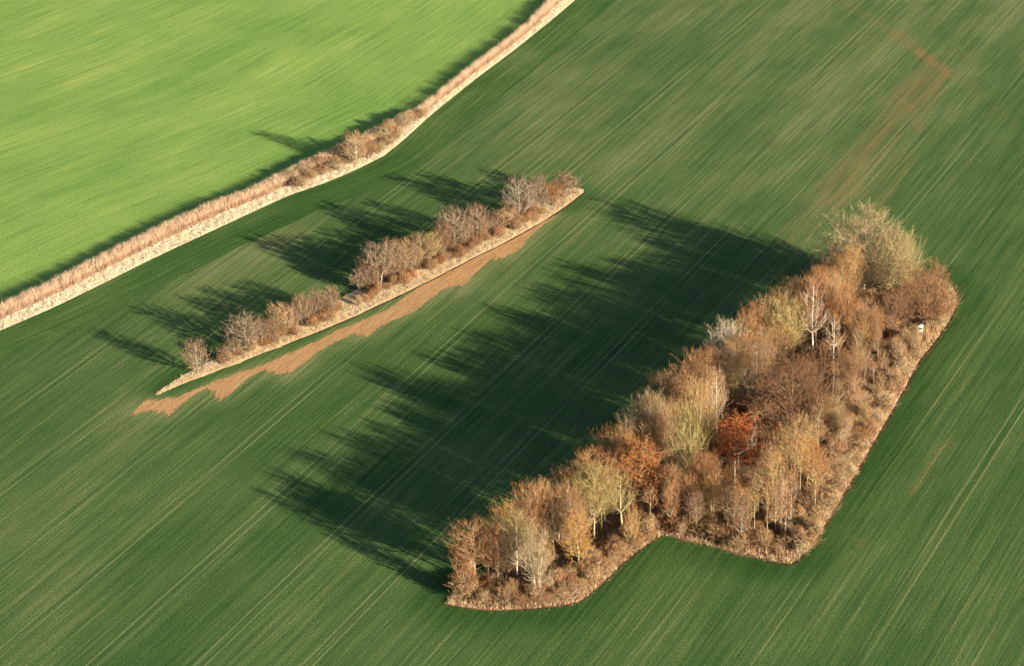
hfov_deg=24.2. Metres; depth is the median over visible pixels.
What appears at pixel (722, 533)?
shrub
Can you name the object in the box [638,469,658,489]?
shrub
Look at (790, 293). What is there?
bare tree
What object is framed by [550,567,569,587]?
shrub
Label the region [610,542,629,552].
shrub
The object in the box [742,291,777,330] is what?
bare tree
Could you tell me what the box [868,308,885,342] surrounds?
understorey tree
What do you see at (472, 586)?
shrub
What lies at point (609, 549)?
shrub
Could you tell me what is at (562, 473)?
bare tree
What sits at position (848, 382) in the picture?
shrub
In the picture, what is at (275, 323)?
hedge tree
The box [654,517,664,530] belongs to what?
shrub
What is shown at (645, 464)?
russet tree
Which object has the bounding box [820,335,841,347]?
shrub
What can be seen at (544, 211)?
shrub
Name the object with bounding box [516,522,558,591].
multi stem tree
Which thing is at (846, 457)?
shrub
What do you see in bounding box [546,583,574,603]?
shrub
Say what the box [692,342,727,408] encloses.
bare tree
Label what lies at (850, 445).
shrub
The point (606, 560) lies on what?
shrub
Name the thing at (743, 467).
shrub
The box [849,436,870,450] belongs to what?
shrub
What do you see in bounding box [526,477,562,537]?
bare tree
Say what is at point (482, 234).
shrub
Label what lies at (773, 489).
understorey tree
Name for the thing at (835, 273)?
bare tree
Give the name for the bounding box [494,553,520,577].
shrub
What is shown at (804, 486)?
shrub
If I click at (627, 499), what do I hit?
shrub
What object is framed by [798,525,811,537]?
shrub
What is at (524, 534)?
bare tree
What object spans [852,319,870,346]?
understorey tree
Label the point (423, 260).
shrub
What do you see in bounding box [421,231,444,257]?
hedge tree
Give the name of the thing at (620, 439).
bare tree
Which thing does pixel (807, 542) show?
shrub
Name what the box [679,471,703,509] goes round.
understorey tree
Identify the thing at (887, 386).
shrub
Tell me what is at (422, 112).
ditch shrub
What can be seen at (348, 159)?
ditch shrub
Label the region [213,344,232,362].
hedge bush
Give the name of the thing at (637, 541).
shrub
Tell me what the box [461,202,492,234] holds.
hedge tree
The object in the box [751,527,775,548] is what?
shrub
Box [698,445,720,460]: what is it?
shrub
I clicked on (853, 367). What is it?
bare tree
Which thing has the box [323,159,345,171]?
ditch shrub
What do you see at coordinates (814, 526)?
shrub
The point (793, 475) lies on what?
understorey tree
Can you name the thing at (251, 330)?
hedge tree
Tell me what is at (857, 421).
shrub
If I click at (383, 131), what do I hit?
ditch shrub
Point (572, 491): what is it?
bare tree
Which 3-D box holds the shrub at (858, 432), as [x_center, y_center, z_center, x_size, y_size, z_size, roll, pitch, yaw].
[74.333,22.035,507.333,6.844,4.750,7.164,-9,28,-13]
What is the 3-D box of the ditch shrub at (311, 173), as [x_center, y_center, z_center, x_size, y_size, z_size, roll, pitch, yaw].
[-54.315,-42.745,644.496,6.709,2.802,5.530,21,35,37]
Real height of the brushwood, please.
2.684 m
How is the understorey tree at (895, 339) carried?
on the wood floor
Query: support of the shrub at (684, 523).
on the wood floor
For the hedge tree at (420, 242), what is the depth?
591.33 m
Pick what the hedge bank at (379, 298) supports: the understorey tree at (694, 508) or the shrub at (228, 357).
the shrub at (228, 357)
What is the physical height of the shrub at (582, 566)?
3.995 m
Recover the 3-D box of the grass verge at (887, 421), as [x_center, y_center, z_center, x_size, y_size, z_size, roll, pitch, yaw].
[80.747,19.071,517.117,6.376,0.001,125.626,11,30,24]
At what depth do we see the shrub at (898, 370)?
529.22 m
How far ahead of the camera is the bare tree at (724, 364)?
516.46 m
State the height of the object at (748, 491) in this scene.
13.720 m
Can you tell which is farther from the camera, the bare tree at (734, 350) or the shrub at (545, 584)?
the bare tree at (734, 350)
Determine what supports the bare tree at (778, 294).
on the wood floor
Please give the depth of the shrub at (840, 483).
491.27 m
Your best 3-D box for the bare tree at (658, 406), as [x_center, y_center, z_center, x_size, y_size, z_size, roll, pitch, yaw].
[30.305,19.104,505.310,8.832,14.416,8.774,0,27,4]
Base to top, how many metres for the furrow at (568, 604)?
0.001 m
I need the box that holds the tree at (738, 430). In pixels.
[709,408,765,477]
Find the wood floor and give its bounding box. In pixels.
[447,271,956,610]
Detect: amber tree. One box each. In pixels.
[535,536,556,572]
[555,505,595,570]
[799,433,833,485]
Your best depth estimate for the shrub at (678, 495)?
487.62 m
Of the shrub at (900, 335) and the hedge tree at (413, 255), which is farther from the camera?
the hedge tree at (413, 255)
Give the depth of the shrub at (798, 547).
470.10 m
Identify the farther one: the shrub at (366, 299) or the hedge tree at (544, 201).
the hedge tree at (544, 201)
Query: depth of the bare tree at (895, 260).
566.70 m
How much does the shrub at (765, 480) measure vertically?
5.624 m
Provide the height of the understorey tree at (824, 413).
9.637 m
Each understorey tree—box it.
[621,503,642,549]
[640,483,659,509]
[659,479,681,530]
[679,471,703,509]
[683,487,706,527]
[697,471,724,513]
[700,453,721,475]
[703,449,725,463]
[707,486,744,531]
[709,479,729,504]
[721,457,743,506]
[727,490,759,534]
[748,407,767,450]
[751,421,774,465]
[751,446,773,472]
[752,392,778,440]
[761,391,782,431]
[761,485,791,530]
[763,445,793,485]
[764,476,781,506]
[767,370,782,389]
[772,414,789,443]
[773,493,802,535]
[783,468,802,501]
[796,426,823,452]
[801,356,819,378]
[803,420,832,446]
[804,373,818,400]
[805,481,824,507]
[806,396,831,441]
[812,348,839,381]
[816,393,832,429]
[822,437,842,455]
[823,358,842,399]
[823,454,842,470]
[826,333,848,358]
[826,392,845,410]
[827,397,848,428]
[827,412,841,432]
[829,426,852,448]
[830,378,848,402]
[831,347,856,390]
[831,372,843,396]
[836,415,857,436]
[840,409,855,427]
[841,377,865,408]
[842,361,863,383]
[842,370,863,399]
[842,402,858,418]
[845,348,872,373]
[849,325,867,358]
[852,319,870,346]
[854,333,874,359]
[856,348,879,380]
[856,388,869,403]
[857,399,871,423]
[862,334,890,362]
[864,361,883,381]
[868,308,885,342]
[868,330,884,355]
[871,370,885,400]
[874,350,890,374]
[879,365,901,380]
[887,332,908,347]
[887,337,908,360]
[896,325,920,338]
[907,324,922,352]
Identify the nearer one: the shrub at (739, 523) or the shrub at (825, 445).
the shrub at (739, 523)
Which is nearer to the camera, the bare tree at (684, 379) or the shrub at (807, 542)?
the shrub at (807, 542)
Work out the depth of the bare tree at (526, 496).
467.73 m
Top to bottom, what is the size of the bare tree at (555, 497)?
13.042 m
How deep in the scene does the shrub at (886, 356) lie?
539.99 m
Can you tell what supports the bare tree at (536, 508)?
on the wood floor
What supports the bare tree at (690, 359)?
on the wood floor
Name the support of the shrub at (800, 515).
on the wood floor
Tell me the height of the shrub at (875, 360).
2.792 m
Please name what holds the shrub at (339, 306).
on the hedge bank at (379, 298)
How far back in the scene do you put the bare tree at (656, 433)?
490.38 m
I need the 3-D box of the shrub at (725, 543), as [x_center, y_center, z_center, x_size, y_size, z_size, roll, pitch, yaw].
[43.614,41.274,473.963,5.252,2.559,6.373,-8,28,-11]
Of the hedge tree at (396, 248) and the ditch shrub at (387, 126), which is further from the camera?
the ditch shrub at (387, 126)
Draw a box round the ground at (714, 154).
[0,0,1023,665]
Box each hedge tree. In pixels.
[178,336,212,372]
[214,309,265,350]
[222,337,243,356]
[251,318,273,342]
[261,301,296,335]
[262,317,280,334]
[282,300,300,327]
[290,290,315,325]
[302,296,320,316]
[308,284,328,311]
[317,298,331,311]
[320,285,341,309]
[355,238,399,282]
[357,259,381,285]
[377,253,395,281]
[383,237,406,275]
[389,248,410,274]
[394,235,418,269]
[401,241,424,266]
[405,231,441,266]
[418,238,437,264]
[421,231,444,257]
[429,226,451,251]
[432,203,476,245]
[434,216,454,249]
[442,221,458,249]
[458,219,476,241]
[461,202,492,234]
[474,219,493,233]
[487,215,504,229]
[498,172,536,213]
[502,200,521,215]
[520,191,536,212]
[524,170,549,209]
[537,189,551,208]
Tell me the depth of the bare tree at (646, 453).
487.50 m
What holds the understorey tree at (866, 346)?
on the wood floor
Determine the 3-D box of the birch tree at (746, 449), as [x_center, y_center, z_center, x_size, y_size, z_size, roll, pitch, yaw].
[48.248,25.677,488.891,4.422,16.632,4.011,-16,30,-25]
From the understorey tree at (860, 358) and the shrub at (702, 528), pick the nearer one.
the shrub at (702, 528)
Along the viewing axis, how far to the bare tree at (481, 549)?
461.49 m
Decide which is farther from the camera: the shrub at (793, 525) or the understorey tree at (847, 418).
the understorey tree at (847, 418)
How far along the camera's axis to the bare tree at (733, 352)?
519.54 m
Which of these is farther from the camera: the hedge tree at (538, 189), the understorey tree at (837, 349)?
the hedge tree at (538, 189)
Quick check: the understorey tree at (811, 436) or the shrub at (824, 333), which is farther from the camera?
the shrub at (824, 333)
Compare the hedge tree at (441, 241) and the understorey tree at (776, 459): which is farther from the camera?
the hedge tree at (441, 241)
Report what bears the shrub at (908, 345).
on the wood floor
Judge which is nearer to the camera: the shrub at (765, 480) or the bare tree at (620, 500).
the bare tree at (620, 500)
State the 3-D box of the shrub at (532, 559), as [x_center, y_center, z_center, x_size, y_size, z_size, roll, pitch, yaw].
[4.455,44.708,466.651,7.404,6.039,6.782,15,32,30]
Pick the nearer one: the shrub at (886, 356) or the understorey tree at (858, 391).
the understorey tree at (858, 391)
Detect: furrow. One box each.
[282,193,583,346]
[444,536,661,610]
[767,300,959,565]
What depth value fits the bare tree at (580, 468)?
479.40 m
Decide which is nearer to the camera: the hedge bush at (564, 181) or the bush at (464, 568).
the bush at (464, 568)
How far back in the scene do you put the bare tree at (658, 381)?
508.42 m
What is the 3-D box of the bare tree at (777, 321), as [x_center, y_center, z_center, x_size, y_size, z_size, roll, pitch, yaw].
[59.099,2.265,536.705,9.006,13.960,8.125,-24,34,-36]
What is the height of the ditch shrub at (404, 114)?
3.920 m
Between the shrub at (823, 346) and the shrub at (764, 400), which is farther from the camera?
the shrub at (823, 346)
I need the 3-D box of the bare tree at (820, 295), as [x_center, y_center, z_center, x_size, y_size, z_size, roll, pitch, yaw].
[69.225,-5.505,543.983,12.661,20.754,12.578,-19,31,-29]
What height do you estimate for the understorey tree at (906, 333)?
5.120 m
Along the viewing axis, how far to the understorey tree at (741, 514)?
470.98 m
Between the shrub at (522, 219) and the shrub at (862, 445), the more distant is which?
the shrub at (522, 219)
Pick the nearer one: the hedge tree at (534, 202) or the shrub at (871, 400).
the shrub at (871, 400)
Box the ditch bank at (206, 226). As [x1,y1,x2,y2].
[0,0,573,329]
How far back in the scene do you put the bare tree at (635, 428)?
495.17 m
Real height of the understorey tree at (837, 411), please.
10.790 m
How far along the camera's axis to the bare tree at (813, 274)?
554.99 m
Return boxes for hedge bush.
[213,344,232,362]
[347,264,374,289]
[485,205,522,229]
[541,182,567,205]
[546,168,586,197]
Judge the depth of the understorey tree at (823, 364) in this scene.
529.38 m
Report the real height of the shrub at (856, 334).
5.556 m
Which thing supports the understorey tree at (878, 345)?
on the wood floor
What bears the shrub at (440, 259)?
on the hedge bank at (379, 298)
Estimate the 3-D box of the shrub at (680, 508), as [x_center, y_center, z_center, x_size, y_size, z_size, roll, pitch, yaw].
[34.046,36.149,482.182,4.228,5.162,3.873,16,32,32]
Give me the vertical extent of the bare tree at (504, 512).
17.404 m
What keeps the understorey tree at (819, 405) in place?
on the wood floor
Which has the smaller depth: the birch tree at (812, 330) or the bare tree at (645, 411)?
the bare tree at (645, 411)
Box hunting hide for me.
[914,323,923,333]
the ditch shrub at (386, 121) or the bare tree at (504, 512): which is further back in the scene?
the ditch shrub at (386, 121)
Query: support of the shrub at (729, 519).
on the wood floor
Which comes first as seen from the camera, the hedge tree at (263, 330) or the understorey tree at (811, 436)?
the understorey tree at (811, 436)
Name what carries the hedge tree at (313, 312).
on the hedge bank at (379, 298)
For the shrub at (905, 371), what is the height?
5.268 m
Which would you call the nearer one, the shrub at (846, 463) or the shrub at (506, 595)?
the shrub at (506, 595)
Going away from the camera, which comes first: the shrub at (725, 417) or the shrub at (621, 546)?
the shrub at (621, 546)
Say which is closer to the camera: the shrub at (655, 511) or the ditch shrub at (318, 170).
the shrub at (655, 511)
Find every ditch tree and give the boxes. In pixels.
[339,129,369,164]
[357,136,379,158]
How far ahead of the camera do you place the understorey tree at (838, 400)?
513.31 m
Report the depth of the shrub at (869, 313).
555.30 m
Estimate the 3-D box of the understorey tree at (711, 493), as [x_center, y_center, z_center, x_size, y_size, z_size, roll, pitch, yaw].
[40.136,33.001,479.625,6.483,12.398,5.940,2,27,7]
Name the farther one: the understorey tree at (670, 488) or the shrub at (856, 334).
the shrub at (856, 334)
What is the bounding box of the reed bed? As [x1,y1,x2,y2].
[0,0,561,318]
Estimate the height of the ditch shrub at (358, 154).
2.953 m
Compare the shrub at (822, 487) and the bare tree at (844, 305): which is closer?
the shrub at (822, 487)
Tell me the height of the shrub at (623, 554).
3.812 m
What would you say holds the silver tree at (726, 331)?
on the wood floor
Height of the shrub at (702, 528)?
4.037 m
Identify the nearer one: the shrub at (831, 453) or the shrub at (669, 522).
the shrub at (669, 522)
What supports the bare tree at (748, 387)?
on the wood floor
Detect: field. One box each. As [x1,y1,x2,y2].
[0,0,546,304]
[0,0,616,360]
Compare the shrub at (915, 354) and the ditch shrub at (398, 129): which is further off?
the ditch shrub at (398, 129)
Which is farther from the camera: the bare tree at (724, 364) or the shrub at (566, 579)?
the bare tree at (724, 364)
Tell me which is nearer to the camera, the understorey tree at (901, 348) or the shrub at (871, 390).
the shrub at (871, 390)
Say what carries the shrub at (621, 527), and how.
on the wood floor
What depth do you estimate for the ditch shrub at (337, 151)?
654.41 m
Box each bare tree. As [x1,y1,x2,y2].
[442,514,506,578]
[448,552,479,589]
[470,519,501,576]
[481,522,516,580]
[485,497,526,574]
[487,502,541,579]
[501,475,544,529]
[502,511,541,575]
[520,496,554,545]
[521,475,558,550]
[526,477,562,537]
[538,497,568,559]
[540,489,573,545]
[542,461,579,497]
[546,477,587,552]
[548,474,592,517]
[553,491,587,559]
[559,454,612,508]
[560,486,600,540]
[565,443,608,511]
[565,458,629,540]
[582,463,629,523]
[584,447,635,516]
[584,458,615,532]
[588,422,624,471]
[592,445,624,479]
[606,425,641,489]
[608,468,638,530]
[609,439,651,505]
[615,409,640,456]
[620,412,640,447]
[627,385,676,447]
[627,435,660,480]
[629,434,650,468]
[630,413,669,477]
[633,390,667,436]
[635,396,657,425]
[636,366,681,410]
[637,393,666,425]
[647,398,686,456]
[647,407,679,470]
[654,379,694,410]
[654,458,689,513]
[659,361,696,404]
[659,397,691,451]
[666,385,700,418]
[669,345,716,408]
[670,374,728,455]
[674,361,702,407]
[685,387,713,426]
[687,446,727,497]
[689,358,711,405]
[690,345,721,408]
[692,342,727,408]
[693,366,728,425]
[709,318,743,360]
[709,367,729,418]
[710,353,739,409]
[714,331,749,398]
[720,337,746,403]
[722,329,759,395]
[724,370,743,418]
[726,318,754,341]
[732,304,764,342]
[733,329,761,400]
[737,323,779,389]
[737,343,847,440]
[739,300,775,339]
[740,369,758,413]
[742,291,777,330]
[744,321,766,352]
[744,334,770,397]
[752,324,782,381]
[756,299,785,334]
[758,317,788,352]
[766,283,792,330]
[767,317,800,373]
[778,277,804,317]
[782,296,812,332]
[782,409,815,472]
[785,297,817,353]
[789,276,812,310]
[792,269,847,346]
[803,263,829,295]
[803,266,829,308]
[804,278,824,337]
[806,199,921,288]
[812,241,850,271]
[814,256,839,277]
[814,273,846,329]
[814,284,841,338]
[817,265,849,311]
[819,266,852,315]
[824,249,852,301]
[825,255,861,316]
[827,281,867,350]
[833,340,874,387]
[834,256,869,302]
[836,294,884,336]
[838,244,866,285]
[855,222,930,294]
[874,282,918,334]
[892,257,964,327]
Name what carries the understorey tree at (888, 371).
on the wood floor
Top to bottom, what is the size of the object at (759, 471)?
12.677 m
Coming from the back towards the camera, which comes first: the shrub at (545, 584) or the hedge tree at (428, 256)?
the hedge tree at (428, 256)
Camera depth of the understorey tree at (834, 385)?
524.59 m
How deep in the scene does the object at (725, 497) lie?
477.81 m
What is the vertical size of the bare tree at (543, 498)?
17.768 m
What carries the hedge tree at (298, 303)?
on the hedge bank at (379, 298)
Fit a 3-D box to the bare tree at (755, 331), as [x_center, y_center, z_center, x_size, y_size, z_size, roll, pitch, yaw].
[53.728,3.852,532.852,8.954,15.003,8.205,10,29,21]
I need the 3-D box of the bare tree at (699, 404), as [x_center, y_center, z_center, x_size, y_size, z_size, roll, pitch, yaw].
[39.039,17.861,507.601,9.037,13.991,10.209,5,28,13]
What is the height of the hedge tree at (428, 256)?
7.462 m
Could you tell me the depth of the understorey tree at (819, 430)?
502.51 m
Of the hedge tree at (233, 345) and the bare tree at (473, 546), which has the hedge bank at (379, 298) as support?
the hedge tree at (233, 345)
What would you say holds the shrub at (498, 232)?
on the hedge bank at (379, 298)
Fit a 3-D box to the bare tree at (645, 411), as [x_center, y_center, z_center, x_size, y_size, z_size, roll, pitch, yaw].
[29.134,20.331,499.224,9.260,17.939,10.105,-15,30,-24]
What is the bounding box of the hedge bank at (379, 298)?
[157,188,583,394]
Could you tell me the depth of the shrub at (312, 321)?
564.84 m
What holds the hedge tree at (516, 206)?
on the hedge bank at (379, 298)
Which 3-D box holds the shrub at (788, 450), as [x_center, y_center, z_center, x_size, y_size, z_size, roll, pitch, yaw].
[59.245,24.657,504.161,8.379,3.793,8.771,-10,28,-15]
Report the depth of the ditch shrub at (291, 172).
642.99 m
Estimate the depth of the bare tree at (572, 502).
466.54 m
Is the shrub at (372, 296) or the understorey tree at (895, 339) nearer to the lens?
the understorey tree at (895, 339)
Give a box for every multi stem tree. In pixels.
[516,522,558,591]
[661,392,714,498]
[760,291,822,364]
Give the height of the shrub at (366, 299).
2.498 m
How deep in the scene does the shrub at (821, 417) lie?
512.99 m
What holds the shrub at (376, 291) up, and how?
on the hedge bank at (379, 298)
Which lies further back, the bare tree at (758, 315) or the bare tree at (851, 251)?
the bare tree at (851, 251)
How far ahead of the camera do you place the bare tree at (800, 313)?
544.68 m
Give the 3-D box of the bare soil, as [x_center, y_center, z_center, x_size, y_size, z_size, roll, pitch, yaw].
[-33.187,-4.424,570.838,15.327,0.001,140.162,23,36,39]
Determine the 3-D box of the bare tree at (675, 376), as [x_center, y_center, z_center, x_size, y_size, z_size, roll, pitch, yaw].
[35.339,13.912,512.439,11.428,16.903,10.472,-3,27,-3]
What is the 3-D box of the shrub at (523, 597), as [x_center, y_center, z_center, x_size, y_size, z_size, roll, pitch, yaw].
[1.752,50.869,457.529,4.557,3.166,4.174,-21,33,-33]
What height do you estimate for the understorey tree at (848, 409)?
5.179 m
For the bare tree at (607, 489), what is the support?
on the wood floor
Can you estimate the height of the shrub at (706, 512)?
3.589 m
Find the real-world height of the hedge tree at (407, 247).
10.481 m
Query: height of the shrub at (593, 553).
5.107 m
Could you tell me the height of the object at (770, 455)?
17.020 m
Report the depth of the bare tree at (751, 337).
523.38 m
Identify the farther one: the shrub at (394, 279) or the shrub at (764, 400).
the shrub at (394, 279)
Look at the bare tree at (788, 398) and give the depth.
506.33 m
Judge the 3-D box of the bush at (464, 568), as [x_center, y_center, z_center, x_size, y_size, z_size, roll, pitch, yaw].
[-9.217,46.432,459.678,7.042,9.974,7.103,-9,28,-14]
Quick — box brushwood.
[449,270,953,609]
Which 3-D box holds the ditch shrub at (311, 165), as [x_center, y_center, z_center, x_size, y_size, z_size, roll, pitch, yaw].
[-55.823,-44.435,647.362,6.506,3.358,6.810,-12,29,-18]
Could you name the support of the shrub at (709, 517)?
on the wood floor
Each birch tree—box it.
[703,365,729,433]
[734,428,757,486]
[797,277,830,359]
[817,310,846,369]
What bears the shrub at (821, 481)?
on the wood floor
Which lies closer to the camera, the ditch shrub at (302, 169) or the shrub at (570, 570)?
the shrub at (570, 570)
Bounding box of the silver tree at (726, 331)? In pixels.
[702,315,748,383]
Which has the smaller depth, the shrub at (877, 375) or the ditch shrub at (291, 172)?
the shrub at (877, 375)
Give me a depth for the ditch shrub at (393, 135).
667.41 m
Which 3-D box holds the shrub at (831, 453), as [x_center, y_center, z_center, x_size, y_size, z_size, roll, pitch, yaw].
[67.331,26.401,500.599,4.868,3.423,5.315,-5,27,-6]
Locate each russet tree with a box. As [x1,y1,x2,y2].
[610,432,673,503]
[762,334,781,361]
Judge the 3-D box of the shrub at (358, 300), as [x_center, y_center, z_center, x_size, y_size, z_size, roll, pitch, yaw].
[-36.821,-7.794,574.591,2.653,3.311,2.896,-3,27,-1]
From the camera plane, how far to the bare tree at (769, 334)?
527.72 m
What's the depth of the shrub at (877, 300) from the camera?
564.88 m
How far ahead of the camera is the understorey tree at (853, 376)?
518.33 m
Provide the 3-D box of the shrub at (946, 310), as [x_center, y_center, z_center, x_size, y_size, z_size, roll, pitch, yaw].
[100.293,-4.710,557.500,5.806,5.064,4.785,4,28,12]
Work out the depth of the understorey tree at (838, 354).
526.76 m
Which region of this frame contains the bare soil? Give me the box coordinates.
[130,216,555,417]
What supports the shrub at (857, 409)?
on the wood floor
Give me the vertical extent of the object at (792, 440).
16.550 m
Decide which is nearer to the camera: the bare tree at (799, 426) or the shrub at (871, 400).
the bare tree at (799, 426)
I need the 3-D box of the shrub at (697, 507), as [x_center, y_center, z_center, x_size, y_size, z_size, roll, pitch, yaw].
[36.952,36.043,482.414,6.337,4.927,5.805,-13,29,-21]
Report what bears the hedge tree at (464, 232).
on the hedge bank at (379, 298)
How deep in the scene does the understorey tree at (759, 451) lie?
494.32 m
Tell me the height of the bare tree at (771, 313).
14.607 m
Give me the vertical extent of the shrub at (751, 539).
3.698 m
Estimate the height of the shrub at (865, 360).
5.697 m
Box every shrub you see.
[216,352,232,364]
[232,347,245,356]
[241,339,258,351]
[259,337,273,346]
[269,332,280,344]
[277,324,286,339]
[284,169,299,180]
[288,326,302,334]
[290,175,310,188]
[297,166,309,176]
[298,162,315,172]
[301,169,319,178]
[306,314,317,326]
[310,159,323,165]
[313,308,332,322]
[314,163,333,174]
[315,154,329,164]
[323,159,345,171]
[323,308,336,319]
[325,147,345,160]
[329,153,346,164]
[333,302,343,311]
[341,155,359,163]
[350,150,365,159]
[354,295,361,304]
[362,293,371,302]
[365,280,384,288]
[365,283,376,291]
[368,131,383,141]
[368,287,379,294]
[368,291,375,299]
[370,127,391,138]
[372,140,387,152]
[374,283,382,291]
[377,135,395,146]
[381,125,393,136]
[382,118,397,126]
[383,282,393,288]
[388,274,398,284]
[389,124,405,135]
[389,131,402,138]
[394,116,411,128]
[395,268,405,276]
[397,272,413,285]
[398,111,413,124]
[405,269,415,277]
[406,111,418,121]
[413,107,428,118]
[416,256,428,268]
[425,258,439,270]
[433,256,444,263]
[436,250,448,260]
[443,577,481,599]
[444,250,455,260]
[448,243,461,251]
[455,245,472,253]
[455,247,468,257]
[456,238,468,245]
[460,579,483,598]
[468,241,475,248]
[470,237,482,245]
[471,573,488,592]
[472,227,487,242]
[474,585,491,602]
[477,576,496,593]
[486,578,505,599]
[487,574,502,583]
[492,582,518,606]
[494,227,503,237]
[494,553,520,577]
[502,578,522,597]
[507,217,522,229]
[513,590,533,604]
[515,214,524,224]
[516,586,533,596]
[519,545,549,570]
[522,581,545,602]
[523,211,532,220]
[527,205,542,215]
[527,570,548,587]
[529,212,539,220]
[536,588,556,603]
[538,207,547,214]
[540,574,556,591]
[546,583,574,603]
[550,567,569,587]
[554,571,581,590]
[557,574,585,595]
[560,562,580,580]
[572,543,598,559]
[574,560,595,575]
[576,579,589,591]
[578,564,603,583]
[579,546,603,566]
[583,555,610,571]
[598,556,612,571]
[601,542,624,559]
[602,549,621,568]
[606,529,628,541]
[606,533,632,553]
[606,546,629,563]
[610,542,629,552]
[614,524,643,541]
[617,489,639,507]
[624,496,656,516]
[628,509,647,530]
[628,531,647,548]
[635,528,657,541]
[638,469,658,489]
[639,517,655,537]
[642,512,660,528]
[644,493,668,507]
[647,502,672,518]
[654,467,675,491]
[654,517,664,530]
[655,457,673,472]
[655,505,673,523]
[658,510,681,533]
[659,488,688,504]
[662,451,683,467]
[665,439,694,455]
[673,502,688,518]
[674,520,686,534]
[675,515,694,534]
[681,510,702,535]
[686,499,708,514]
[692,519,718,537]
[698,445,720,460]
[699,506,714,517]
[701,512,717,525]
[701,520,726,541]
[703,430,726,450]
[704,504,724,519]
[705,499,725,514]
[706,459,724,481]
[711,407,737,426]
[711,523,740,542]
[713,513,728,523]
[714,507,736,522]
[717,390,744,414]
[719,512,739,526]
[720,533,743,547]
[721,442,740,461]
[725,527,738,537]
[726,531,749,549]
[728,432,753,455]
[729,458,759,476]
[730,515,750,529]
[736,378,763,396]
[736,399,754,413]
[737,522,755,533]
[741,529,763,547]
[742,527,757,537]
[750,520,766,530]
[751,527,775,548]
[756,392,774,413]
[758,473,776,491]
[758,506,781,526]
[759,430,785,449]
[763,355,786,375]
[769,540,788,553]
[770,532,794,549]
[772,501,797,522]
[774,442,802,461]
[777,519,804,530]
[784,528,801,537]
[785,506,808,523]
[787,460,810,482]
[789,332,810,354]
[789,524,807,543]
[791,539,812,554]
[793,500,812,518]
[793,530,824,547]
[794,487,816,506]
[794,536,816,549]
[797,452,812,473]
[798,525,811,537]
[801,317,823,340]
[801,481,820,494]
[804,516,825,538]
[805,374,830,389]
[805,409,825,429]
[807,505,829,523]
[810,474,824,488]
[812,448,829,463]
[813,339,834,359]
[813,438,843,454]
[814,490,841,512]
[816,426,836,444]
[816,468,838,485]
[817,312,841,330]
[818,483,833,499]
[819,326,842,338]
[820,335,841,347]
[822,404,847,423]
[822,466,841,479]
[823,433,848,447]
[824,413,852,431]
[824,451,843,462]
[824,486,841,501]
[825,359,847,372]
[825,454,844,468]
[826,477,851,491]
[830,319,856,340]
[831,439,847,455]
[833,458,850,471]
[833,464,849,479]
[837,426,854,441]
[837,462,860,477]
[838,373,862,388]
[840,459,851,466]
[841,452,855,462]
[843,438,855,451]
[845,323,867,344]
[847,377,870,393]
[847,449,866,463]
[848,347,871,371]
[849,404,865,416]
[849,424,876,443]
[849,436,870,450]
[850,388,875,406]
[850,412,863,431]
[856,306,879,323]
[856,408,879,422]
[860,371,877,385]
[860,418,879,441]
[864,396,876,406]
[866,408,887,423]
[869,363,887,372]
[869,386,877,401]
[870,289,890,309]
[870,369,884,383]
[871,356,882,363]
[871,401,893,412]
[873,395,900,409]
[876,388,896,402]
[878,314,902,334]
[881,352,893,362]
[883,377,898,393]
[884,373,905,390]
[885,334,910,347]
[887,328,905,335]
[888,368,904,378]
[889,349,912,364]
[889,359,912,377]
[901,361,920,374]
[905,338,925,350]
[908,346,922,359]
[919,316,936,327]
[936,304,950,321]
[936,310,946,325]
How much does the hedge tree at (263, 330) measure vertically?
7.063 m
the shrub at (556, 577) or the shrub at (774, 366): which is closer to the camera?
the shrub at (556, 577)
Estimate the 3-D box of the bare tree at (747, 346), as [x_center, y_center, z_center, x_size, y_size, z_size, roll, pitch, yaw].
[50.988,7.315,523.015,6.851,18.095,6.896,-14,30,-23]
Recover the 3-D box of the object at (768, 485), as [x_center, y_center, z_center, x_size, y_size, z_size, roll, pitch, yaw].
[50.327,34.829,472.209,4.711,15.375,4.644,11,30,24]
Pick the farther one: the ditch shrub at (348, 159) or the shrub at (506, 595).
the ditch shrub at (348, 159)
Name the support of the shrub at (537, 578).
on the wood floor
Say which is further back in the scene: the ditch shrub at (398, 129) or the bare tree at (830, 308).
the ditch shrub at (398, 129)
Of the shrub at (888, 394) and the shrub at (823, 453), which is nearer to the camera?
the shrub at (823, 453)
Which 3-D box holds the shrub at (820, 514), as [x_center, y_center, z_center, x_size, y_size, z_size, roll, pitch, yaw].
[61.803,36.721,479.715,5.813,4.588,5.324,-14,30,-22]

